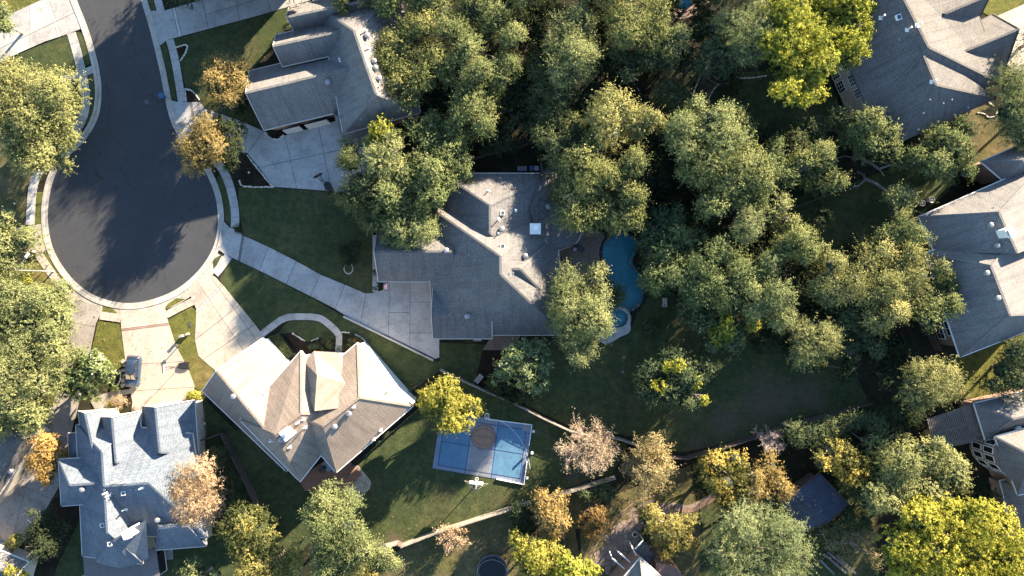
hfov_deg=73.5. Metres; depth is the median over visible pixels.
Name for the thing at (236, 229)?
shrub
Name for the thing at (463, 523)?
fence
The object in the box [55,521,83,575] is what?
lawn
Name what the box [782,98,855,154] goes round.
tree
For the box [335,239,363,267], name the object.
bare tree
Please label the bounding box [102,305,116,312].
verge
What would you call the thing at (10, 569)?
tree
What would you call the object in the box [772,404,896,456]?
tree
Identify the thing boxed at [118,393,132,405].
flower bed
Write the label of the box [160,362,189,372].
basketball hoop
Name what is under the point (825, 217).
understory bush
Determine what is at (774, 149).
tree
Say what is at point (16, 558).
house
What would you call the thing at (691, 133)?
tree
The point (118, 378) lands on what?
flower bed
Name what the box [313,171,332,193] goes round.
basketball hoop
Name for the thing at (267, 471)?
lawn
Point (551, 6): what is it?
understory bush
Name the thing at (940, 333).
window
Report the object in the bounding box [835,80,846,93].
window
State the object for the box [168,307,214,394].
lawn
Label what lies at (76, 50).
sidewalk
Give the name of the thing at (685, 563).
lawn
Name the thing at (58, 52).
lawn
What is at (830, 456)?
tree
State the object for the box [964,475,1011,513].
tree
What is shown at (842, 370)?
understory bush
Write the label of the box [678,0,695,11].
swimming pool
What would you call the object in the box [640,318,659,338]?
shrub
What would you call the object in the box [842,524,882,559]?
bare tree
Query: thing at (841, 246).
understory bush
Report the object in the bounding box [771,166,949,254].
lawn
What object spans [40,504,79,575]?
flower bed
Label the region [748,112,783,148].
understory bush
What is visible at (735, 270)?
tree
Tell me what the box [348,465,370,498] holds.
patio
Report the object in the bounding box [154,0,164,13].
sidewalk
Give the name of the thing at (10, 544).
shrub
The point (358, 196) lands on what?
tree
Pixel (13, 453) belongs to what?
house
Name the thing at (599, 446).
bare tree
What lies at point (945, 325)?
window
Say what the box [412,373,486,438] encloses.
tree
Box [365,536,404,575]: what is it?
tree
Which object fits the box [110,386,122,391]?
shrub
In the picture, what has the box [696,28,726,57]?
understory bush
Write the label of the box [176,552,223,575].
tree
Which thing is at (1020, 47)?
tree
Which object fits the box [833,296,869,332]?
understory bush
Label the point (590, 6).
understory bush
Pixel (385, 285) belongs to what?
flag
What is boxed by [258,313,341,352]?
sidewalk
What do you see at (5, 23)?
tree
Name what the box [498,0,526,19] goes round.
understory bush
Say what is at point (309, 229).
lawn
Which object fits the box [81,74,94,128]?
verge
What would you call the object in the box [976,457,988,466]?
window
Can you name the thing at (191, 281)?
curb
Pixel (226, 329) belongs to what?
driveway
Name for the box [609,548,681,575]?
house
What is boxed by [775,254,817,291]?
understory bush
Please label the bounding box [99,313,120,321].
sidewalk
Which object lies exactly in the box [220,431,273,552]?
fence
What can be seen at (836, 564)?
timber pile
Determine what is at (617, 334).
terrace
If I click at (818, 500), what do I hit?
shed
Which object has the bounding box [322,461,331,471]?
deck table
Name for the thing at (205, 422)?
side path
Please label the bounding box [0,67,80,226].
lawn
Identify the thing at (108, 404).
shrub
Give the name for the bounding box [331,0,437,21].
tree
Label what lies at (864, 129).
tree
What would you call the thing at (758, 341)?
understory bush
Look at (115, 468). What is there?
house
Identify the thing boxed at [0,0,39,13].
lawn
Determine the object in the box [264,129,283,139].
flower bed
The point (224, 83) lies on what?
crepe myrtle
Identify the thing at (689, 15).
terrace
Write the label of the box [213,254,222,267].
verge
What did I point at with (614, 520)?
path edging
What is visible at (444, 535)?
bare tree
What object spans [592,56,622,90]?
understory bush
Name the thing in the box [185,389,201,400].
shrub
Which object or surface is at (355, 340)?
shrub
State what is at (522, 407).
fence
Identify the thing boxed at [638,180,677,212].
understory bush
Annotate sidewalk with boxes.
[26,75,89,224]
[34,66,92,86]
[36,251,77,304]
[67,32,84,70]
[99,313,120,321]
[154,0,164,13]
[166,39,185,101]
[166,297,196,317]
[212,254,231,275]
[214,161,238,226]
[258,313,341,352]
[373,235,377,291]
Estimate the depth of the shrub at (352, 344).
97.39 m
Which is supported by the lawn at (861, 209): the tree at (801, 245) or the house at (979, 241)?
the tree at (801, 245)
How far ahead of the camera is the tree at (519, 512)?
94.61 m
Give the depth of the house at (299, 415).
91.25 m
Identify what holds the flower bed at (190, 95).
on the ground at (797, 464)
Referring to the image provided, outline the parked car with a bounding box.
[123,355,142,387]
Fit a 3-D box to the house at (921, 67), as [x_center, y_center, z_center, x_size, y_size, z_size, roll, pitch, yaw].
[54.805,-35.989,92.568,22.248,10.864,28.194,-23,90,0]
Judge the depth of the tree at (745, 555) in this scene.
89.45 m
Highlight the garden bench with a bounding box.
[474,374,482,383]
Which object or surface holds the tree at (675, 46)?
on the ground at (797, 464)
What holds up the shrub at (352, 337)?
on the flower bed at (346, 336)
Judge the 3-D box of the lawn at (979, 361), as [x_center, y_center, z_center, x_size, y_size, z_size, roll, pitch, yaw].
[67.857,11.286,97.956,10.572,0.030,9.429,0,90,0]
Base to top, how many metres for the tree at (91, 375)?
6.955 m
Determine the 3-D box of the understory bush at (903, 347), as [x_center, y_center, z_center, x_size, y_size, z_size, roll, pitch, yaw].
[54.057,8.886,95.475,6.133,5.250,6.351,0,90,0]
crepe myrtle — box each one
[155,451,230,529]
[172,106,233,179]
[193,51,251,109]
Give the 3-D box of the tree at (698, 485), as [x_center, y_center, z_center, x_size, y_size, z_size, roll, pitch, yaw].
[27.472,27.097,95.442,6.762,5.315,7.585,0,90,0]
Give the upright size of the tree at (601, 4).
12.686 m
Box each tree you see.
[0,1,23,39]
[0,50,92,182]
[0,206,52,290]
[0,268,80,362]
[0,328,86,445]
[1,561,30,575]
[11,505,73,566]
[22,429,70,489]
[56,345,121,402]
[167,0,198,9]
[176,0,196,11]
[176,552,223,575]
[206,446,245,528]
[212,111,251,176]
[214,498,282,563]
[229,543,307,575]
[294,476,381,575]
[326,132,389,236]
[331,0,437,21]
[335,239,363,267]
[338,563,381,575]
[344,124,408,184]
[360,110,401,149]
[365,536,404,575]
[366,145,449,236]
[371,4,462,118]
[377,199,442,251]
[400,108,470,156]
[411,136,477,195]
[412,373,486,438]
[421,0,529,97]
[432,522,471,552]
[439,76,502,146]
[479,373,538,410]
[487,120,525,156]
[487,336,554,396]
[500,0,557,26]
[503,498,542,539]
[506,528,562,575]
[519,45,587,138]
[525,113,584,164]
[526,485,572,540]
[533,0,607,95]
[539,253,619,373]
[544,126,656,239]
[544,545,603,575]
[552,408,620,477]
[575,477,624,502]
[576,76,669,159]
[576,504,613,543]
[580,0,629,20]
[596,0,682,65]
[597,277,631,315]
[605,38,682,94]
[619,429,676,496]
[629,236,665,291]
[629,430,678,506]
[630,495,657,550]
[631,343,716,413]
[635,200,687,248]
[636,221,726,312]
[640,502,700,561]
[645,68,701,113]
[649,23,697,64]
[650,357,711,407]
[659,90,750,177]
[672,100,778,231]
[672,292,745,360]
[686,12,740,84]
[687,458,735,512]
[690,0,734,12]
[694,442,760,510]
[701,230,765,319]
[701,489,833,575]
[705,310,739,349]
[709,0,781,79]
[722,198,769,248]
[728,0,759,13]
[730,247,799,335]
[736,306,761,332]
[743,447,796,505]
[745,131,806,195]
[751,0,879,109]
[753,423,785,452]
[757,216,833,270]
[762,190,803,232]
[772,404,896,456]
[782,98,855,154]
[783,137,851,204]
[784,313,847,371]
[796,250,856,315]
[809,431,875,491]
[817,516,883,574]
[826,483,890,542]
[828,300,894,364]
[834,103,910,205]
[836,231,936,339]
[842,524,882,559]
[854,397,929,491]
[856,424,972,518]
[869,212,937,254]
[875,492,1023,575]
[879,177,924,227]
[886,111,982,188]
[892,349,975,417]
[907,254,969,334]
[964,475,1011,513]
[970,335,1023,406]
[976,51,1023,155]
[1011,33,1023,53]
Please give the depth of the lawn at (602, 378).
97.95 m
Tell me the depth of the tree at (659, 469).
92.21 m
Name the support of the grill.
on the deck at (313, 477)
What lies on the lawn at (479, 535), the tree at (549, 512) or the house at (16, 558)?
the tree at (549, 512)
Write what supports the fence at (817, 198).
on the ground at (797, 464)
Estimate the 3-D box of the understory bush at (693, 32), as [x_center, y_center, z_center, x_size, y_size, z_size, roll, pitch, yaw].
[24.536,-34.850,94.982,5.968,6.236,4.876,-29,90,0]
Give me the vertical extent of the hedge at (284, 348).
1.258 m
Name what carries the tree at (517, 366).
on the lawn at (602, 378)
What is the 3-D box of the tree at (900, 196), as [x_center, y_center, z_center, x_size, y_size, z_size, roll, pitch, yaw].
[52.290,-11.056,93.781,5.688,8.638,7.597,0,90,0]
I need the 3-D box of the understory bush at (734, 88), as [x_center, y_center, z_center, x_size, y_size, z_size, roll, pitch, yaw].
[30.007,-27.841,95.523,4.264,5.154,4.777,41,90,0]
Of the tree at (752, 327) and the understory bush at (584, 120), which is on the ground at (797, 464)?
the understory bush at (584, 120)
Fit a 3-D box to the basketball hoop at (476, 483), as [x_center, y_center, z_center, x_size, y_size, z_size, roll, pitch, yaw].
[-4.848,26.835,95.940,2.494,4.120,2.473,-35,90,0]
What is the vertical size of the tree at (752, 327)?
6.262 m
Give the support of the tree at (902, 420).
on the ground at (797, 464)
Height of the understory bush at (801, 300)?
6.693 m
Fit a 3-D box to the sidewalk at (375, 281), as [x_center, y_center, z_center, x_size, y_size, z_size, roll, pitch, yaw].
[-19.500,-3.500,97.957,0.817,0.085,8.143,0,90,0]
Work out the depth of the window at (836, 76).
96.49 m
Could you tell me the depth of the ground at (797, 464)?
98.00 m
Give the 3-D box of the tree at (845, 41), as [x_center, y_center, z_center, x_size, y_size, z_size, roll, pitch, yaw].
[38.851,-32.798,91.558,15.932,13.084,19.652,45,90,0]
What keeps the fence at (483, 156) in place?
on the ground at (797, 464)
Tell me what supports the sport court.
on the ground at (797, 464)
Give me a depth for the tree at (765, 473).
91.97 m
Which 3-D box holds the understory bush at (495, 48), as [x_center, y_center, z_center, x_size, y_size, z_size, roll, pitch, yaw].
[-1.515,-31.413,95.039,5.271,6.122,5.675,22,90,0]
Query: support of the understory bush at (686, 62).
on the ground at (797, 464)
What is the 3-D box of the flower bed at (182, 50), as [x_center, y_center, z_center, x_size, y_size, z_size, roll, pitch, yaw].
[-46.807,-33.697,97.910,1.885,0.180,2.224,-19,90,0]
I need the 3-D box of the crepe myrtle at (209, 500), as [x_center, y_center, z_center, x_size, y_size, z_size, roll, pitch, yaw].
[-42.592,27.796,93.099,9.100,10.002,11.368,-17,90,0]
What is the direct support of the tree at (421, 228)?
on the ground at (797, 464)
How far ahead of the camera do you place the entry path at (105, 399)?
97.91 m
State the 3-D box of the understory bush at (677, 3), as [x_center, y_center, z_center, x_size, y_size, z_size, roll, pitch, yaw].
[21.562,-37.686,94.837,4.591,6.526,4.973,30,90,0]
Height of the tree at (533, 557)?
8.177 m
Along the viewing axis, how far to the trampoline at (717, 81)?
97.15 m
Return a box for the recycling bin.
[158,92,165,98]
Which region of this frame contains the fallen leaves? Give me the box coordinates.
[12,35,878,575]
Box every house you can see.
[0,404,49,502]
[0,541,38,575]
[58,400,215,575]
[202,338,416,481]
[245,0,420,141]
[374,163,582,338]
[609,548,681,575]
[799,0,1019,142]
[905,145,1023,357]
[961,389,1023,536]
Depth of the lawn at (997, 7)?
97.94 m
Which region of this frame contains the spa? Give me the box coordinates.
[609,307,630,329]
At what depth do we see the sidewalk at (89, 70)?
97.92 m
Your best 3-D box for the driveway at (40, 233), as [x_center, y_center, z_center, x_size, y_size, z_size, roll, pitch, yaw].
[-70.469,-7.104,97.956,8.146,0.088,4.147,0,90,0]
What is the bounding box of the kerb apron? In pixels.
[48,254,222,314]
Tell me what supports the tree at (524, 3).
on the ground at (797, 464)
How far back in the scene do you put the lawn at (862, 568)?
97.94 m
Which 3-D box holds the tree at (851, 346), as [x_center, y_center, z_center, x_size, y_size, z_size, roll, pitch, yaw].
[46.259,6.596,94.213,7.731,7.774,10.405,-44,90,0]
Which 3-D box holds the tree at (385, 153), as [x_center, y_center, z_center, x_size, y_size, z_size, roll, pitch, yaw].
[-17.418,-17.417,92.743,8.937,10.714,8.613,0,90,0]
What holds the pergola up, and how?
on the ground at (797, 464)
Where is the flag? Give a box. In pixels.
[383,282,387,288]
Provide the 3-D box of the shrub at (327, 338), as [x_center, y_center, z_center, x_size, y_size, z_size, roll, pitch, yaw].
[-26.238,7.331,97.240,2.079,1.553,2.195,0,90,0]
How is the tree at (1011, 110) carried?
on the lawn at (986, 145)
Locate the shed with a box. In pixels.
[779,472,848,532]
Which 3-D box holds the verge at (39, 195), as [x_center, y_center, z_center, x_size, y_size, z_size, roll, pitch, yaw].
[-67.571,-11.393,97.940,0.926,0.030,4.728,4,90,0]
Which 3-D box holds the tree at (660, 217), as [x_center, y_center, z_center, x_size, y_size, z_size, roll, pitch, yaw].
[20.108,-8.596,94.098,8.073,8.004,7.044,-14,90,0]
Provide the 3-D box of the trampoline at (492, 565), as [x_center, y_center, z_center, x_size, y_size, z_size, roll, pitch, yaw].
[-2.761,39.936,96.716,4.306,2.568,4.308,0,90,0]
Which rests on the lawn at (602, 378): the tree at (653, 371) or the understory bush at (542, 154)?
the tree at (653, 371)
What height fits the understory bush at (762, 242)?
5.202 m
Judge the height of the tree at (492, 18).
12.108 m
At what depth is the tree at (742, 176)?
87.98 m
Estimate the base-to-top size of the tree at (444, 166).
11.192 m
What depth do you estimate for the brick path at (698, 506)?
97.93 m
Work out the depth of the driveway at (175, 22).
97.92 m
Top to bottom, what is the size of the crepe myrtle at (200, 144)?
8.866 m
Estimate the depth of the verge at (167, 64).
97.92 m
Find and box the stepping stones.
[120,359,125,387]
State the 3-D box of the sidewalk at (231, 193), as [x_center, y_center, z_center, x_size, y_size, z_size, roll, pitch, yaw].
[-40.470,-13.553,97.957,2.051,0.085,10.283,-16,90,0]
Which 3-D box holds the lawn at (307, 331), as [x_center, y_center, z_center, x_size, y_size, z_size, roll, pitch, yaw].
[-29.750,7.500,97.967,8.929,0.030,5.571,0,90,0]
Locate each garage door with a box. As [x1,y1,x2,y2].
[282,126,303,133]
[304,119,330,128]
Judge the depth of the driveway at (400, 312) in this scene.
97.91 m
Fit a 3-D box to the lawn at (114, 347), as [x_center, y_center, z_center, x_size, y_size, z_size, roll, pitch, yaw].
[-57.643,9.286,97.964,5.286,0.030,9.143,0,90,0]
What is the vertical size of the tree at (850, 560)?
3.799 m
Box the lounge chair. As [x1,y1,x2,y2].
[573,243,584,252]
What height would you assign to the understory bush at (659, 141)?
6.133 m
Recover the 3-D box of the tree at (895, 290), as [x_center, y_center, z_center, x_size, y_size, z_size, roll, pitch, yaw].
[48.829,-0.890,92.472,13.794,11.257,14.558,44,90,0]
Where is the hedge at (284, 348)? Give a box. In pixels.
[268,333,294,358]
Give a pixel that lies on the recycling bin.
(161, 95)
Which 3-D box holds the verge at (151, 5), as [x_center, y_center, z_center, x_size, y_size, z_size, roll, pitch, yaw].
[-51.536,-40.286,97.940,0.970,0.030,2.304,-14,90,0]
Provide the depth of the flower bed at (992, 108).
97.91 m
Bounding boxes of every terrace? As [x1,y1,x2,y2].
[483,336,519,349]
[559,229,604,285]
[593,499,676,573]
[598,325,630,343]
[674,1,708,18]
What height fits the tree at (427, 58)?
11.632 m
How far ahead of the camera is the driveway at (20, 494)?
97.92 m
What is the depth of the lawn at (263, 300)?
97.95 m
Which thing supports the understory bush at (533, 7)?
on the ground at (797, 464)
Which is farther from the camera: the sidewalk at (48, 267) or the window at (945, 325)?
the sidewalk at (48, 267)
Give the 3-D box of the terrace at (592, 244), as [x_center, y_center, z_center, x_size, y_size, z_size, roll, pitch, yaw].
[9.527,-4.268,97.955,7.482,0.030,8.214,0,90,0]
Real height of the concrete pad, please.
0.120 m
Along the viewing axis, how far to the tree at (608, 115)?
88.55 m
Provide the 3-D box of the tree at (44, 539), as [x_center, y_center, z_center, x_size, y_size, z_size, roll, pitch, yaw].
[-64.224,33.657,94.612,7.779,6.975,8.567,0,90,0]
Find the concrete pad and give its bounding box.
[165,549,172,559]
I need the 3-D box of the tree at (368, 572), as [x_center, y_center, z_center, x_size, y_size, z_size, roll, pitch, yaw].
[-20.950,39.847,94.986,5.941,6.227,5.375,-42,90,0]
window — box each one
[830,68,840,80]
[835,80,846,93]
[841,63,849,73]
[847,74,855,86]
[853,88,861,99]
[936,328,945,339]
[943,321,950,335]
[972,442,980,449]
[972,449,982,458]
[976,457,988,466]
[983,445,993,453]
[983,453,995,462]
[984,439,995,445]
[987,461,1000,470]
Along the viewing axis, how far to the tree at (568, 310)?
90.19 m
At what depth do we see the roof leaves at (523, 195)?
94.05 m
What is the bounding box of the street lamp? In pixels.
[18,252,53,272]
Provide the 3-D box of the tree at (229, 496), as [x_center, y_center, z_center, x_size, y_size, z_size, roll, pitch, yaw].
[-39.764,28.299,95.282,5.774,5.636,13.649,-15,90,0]
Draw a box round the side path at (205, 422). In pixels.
[203,406,206,437]
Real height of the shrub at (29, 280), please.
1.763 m
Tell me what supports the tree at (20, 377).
on the lawn at (41, 275)
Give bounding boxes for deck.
[300,460,361,491]
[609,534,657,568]
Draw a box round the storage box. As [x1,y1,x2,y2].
[517,166,526,171]
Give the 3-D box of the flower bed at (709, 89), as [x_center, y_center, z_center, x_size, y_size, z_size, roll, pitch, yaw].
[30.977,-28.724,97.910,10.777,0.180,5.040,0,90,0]
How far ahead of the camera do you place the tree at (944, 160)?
90.61 m
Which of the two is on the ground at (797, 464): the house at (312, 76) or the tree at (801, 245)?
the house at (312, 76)
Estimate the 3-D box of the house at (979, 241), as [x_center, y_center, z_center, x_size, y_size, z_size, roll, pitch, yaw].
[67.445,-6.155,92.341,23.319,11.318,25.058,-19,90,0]
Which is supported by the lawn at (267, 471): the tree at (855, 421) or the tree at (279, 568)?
the tree at (279, 568)
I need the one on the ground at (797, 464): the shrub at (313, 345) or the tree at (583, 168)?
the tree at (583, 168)
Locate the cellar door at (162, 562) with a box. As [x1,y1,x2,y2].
[157,550,166,574]
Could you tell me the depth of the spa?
98.45 m
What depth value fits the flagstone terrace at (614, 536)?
97.92 m
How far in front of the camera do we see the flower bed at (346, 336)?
97.91 m
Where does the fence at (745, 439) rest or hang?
on the ground at (797, 464)
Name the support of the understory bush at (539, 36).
on the ground at (797, 464)
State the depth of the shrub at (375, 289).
96.90 m
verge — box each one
[35,192,42,223]
[44,253,73,293]
[77,32,90,65]
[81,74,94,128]
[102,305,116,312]
[147,0,155,10]
[160,42,175,99]
[165,298,183,308]
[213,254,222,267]
[216,174,229,224]
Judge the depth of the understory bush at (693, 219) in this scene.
93.48 m
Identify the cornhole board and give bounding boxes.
[662,298,666,306]
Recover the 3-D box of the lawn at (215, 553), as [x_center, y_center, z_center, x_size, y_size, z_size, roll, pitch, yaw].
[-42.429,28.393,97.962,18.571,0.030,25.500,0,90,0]
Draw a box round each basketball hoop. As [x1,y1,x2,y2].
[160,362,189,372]
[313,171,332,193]
[465,477,487,491]
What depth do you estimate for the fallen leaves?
97.88 m
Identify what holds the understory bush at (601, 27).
on the ground at (797, 464)
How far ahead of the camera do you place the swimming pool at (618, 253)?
99.50 m
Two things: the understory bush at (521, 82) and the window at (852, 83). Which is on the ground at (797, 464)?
the understory bush at (521, 82)
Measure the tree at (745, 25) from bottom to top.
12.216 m
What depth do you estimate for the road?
97.98 m
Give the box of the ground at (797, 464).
[1,0,1023,575]
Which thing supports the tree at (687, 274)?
on the ground at (797, 464)
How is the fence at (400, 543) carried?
on the ground at (797, 464)
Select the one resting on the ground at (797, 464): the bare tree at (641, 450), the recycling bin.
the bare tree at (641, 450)
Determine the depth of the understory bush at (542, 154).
94.28 m
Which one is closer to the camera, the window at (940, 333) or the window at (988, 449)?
the window at (988, 449)
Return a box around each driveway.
[0,0,80,60]
[0,299,101,542]
[1,224,46,252]
[120,306,194,411]
[147,0,309,45]
[170,100,371,190]
[188,274,264,370]
[219,222,438,358]
[998,4,1023,72]
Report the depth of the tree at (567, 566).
92.02 m
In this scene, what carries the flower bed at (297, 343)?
on the lawn at (307, 331)
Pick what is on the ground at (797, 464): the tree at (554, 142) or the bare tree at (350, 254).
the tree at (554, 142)
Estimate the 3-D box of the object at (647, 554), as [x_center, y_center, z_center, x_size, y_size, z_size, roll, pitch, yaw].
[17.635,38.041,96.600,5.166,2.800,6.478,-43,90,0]
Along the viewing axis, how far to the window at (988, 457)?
94.03 m
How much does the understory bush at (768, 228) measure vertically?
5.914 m
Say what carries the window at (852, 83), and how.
in the house at (921, 67)
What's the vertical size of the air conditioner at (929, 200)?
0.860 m
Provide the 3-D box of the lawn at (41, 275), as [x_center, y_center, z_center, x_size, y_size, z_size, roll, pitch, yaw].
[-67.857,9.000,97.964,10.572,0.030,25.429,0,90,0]
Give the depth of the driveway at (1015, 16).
97.92 m
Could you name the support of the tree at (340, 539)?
on the lawn at (412, 490)
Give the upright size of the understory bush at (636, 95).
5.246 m
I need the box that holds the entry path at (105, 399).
[90,389,131,408]
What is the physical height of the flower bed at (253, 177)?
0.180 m
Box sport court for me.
[433,416,531,483]
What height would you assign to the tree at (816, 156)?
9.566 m
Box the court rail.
[488,419,534,484]
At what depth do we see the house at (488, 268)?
92.78 m
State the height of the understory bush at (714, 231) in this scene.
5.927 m
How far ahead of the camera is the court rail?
97.65 m
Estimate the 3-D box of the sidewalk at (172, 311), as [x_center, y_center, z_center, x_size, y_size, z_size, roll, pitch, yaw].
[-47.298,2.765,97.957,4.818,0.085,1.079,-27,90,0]
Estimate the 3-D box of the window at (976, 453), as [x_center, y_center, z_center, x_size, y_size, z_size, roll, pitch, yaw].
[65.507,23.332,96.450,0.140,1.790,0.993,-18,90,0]
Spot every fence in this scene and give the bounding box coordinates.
[200,433,221,440]
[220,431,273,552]
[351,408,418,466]
[357,540,397,548]
[396,540,402,547]
[401,475,615,547]
[408,369,440,391]
[440,369,570,431]
[472,143,527,161]
[570,429,640,446]
[664,402,873,459]
[785,186,850,211]
[917,309,941,350]
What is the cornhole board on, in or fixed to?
on the lawn at (602, 378)
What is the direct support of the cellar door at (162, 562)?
on the ground at (797, 464)
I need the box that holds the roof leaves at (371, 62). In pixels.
[330,5,400,111]
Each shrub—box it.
[3,532,22,552]
[14,272,31,284]
[103,399,115,407]
[109,392,129,408]
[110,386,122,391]
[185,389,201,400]
[232,223,241,233]
[234,94,248,118]
[281,21,291,31]
[307,343,317,349]
[314,340,327,351]
[320,333,331,346]
[345,341,354,347]
[348,331,355,344]
[352,335,361,343]
[372,282,382,290]
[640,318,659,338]
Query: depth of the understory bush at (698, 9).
93.40 m
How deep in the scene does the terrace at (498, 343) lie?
97.93 m
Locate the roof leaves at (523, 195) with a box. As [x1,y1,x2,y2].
[376,166,561,255]
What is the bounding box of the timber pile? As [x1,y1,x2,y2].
[820,536,858,574]
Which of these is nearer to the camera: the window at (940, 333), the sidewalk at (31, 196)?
the window at (940, 333)
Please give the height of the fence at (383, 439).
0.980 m
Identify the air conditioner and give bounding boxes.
[916,200,925,206]
[926,197,934,203]
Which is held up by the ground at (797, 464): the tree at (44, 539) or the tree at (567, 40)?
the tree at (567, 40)
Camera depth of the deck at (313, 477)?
97.55 m
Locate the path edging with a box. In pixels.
[587,495,655,563]
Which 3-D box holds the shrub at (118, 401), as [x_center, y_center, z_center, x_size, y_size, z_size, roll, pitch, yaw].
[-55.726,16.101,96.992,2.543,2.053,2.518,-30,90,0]
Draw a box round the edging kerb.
[343,316,433,360]
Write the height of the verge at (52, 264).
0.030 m
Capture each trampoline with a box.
[477,555,507,575]
[705,51,739,84]
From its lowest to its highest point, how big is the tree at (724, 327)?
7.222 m
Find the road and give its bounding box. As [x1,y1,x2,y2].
[48,0,217,302]
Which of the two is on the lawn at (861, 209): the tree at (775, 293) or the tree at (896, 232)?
the tree at (896, 232)
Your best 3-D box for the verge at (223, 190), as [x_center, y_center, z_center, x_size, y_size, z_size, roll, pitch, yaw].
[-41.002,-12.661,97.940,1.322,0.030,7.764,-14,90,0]
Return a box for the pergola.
[927,403,983,446]
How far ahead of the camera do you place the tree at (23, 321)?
90.75 m
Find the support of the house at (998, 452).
on the ground at (797, 464)
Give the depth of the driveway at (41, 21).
97.91 m
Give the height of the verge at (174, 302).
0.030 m
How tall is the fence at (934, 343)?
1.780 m
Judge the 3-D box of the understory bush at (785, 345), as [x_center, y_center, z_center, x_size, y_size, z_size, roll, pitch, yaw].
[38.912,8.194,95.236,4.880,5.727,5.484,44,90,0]
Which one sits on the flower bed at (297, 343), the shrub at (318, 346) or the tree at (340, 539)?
the shrub at (318, 346)
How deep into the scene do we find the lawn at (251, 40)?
97.95 m
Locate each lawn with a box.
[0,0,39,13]
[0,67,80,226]
[0,262,71,424]
[15,35,75,79]
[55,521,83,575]
[92,321,125,383]
[160,398,278,575]
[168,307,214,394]
[174,8,287,129]
[220,260,484,391]
[235,429,333,564]
[238,186,374,292]
[278,321,333,356]
[300,369,630,545]
[374,488,599,575]
[524,285,867,452]
[580,465,699,575]
[691,70,840,147]
[700,482,879,575]
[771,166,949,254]
[940,99,1015,179]
[950,334,1023,399]
[983,0,1023,15]
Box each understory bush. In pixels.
[419,80,454,118]
[431,76,461,119]
[456,21,489,45]
[477,132,510,157]
[485,41,518,65]
[486,82,520,121]
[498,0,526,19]
[499,2,547,47]
[500,97,536,134]
[502,66,531,107]
[514,0,547,21]
[516,26,550,62]
[527,0,567,26]
[534,144,560,170]
[569,77,603,113]
[570,0,610,27]
[570,109,594,135]
[583,11,612,46]
[588,16,614,47]
[588,37,617,78]
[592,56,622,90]
[599,0,630,18]
[616,80,645,106]
[630,151,672,197]
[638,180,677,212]
[643,128,677,171]
[651,102,679,135]
[657,0,689,23]
[672,42,701,76]
[677,15,710,44]
[683,200,720,237]
[685,0,719,23]
[695,215,730,248]
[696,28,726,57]
[716,71,748,101]
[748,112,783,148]
[748,327,780,357]
[750,227,778,265]
[754,205,779,237]
[773,333,799,363]
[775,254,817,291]
[779,127,806,170]
[786,288,828,330]
[803,197,834,230]
[816,305,846,333]
[828,231,863,265]
[830,355,867,388]
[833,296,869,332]
[862,327,902,366]
[872,356,907,391]
[879,329,921,370]
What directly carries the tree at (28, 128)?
on the lawn at (13, 188)
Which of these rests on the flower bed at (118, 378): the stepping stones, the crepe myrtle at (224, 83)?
the stepping stones
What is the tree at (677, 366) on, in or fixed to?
on the lawn at (602, 378)
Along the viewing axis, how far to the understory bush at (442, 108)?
93.54 m
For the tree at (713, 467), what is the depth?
92.26 m
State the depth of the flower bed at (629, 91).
97.91 m
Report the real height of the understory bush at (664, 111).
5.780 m
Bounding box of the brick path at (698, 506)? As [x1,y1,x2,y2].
[674,492,716,512]
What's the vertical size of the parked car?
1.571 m
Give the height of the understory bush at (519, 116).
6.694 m
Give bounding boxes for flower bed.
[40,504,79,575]
[114,366,130,389]
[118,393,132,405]
[176,44,187,60]
[184,88,199,101]
[239,155,273,187]
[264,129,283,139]
[281,332,334,354]
[341,331,367,352]
[474,350,529,405]
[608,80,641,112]
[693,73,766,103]
[977,98,1004,117]
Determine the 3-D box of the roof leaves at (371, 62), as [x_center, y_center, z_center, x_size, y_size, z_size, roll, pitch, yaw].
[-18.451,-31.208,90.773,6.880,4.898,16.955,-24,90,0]
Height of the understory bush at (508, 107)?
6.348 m
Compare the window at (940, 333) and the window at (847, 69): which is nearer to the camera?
the window at (847, 69)
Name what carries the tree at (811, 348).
on the lawn at (602, 378)
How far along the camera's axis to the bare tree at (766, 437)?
95.29 m
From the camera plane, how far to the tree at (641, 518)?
95.70 m
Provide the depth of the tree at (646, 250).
93.03 m
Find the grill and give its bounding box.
[318,465,325,472]
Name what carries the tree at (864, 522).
on the lawn at (862, 568)
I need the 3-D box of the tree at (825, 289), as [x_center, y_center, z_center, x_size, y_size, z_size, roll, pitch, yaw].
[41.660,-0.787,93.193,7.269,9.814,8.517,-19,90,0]
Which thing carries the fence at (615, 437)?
on the ground at (797, 464)
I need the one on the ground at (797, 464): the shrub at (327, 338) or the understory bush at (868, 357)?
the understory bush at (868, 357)
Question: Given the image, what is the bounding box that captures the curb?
[41,0,223,308]
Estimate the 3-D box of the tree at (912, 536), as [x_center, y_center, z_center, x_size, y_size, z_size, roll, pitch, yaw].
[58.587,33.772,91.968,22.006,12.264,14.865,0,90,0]
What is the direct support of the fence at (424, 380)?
on the lawn at (263, 300)
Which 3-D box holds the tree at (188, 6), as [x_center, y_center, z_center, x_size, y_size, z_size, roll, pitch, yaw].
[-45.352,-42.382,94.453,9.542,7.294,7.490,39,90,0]
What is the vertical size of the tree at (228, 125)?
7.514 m
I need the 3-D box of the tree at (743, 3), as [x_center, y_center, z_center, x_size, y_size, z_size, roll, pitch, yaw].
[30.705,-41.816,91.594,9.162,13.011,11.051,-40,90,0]
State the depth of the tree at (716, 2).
91.05 m

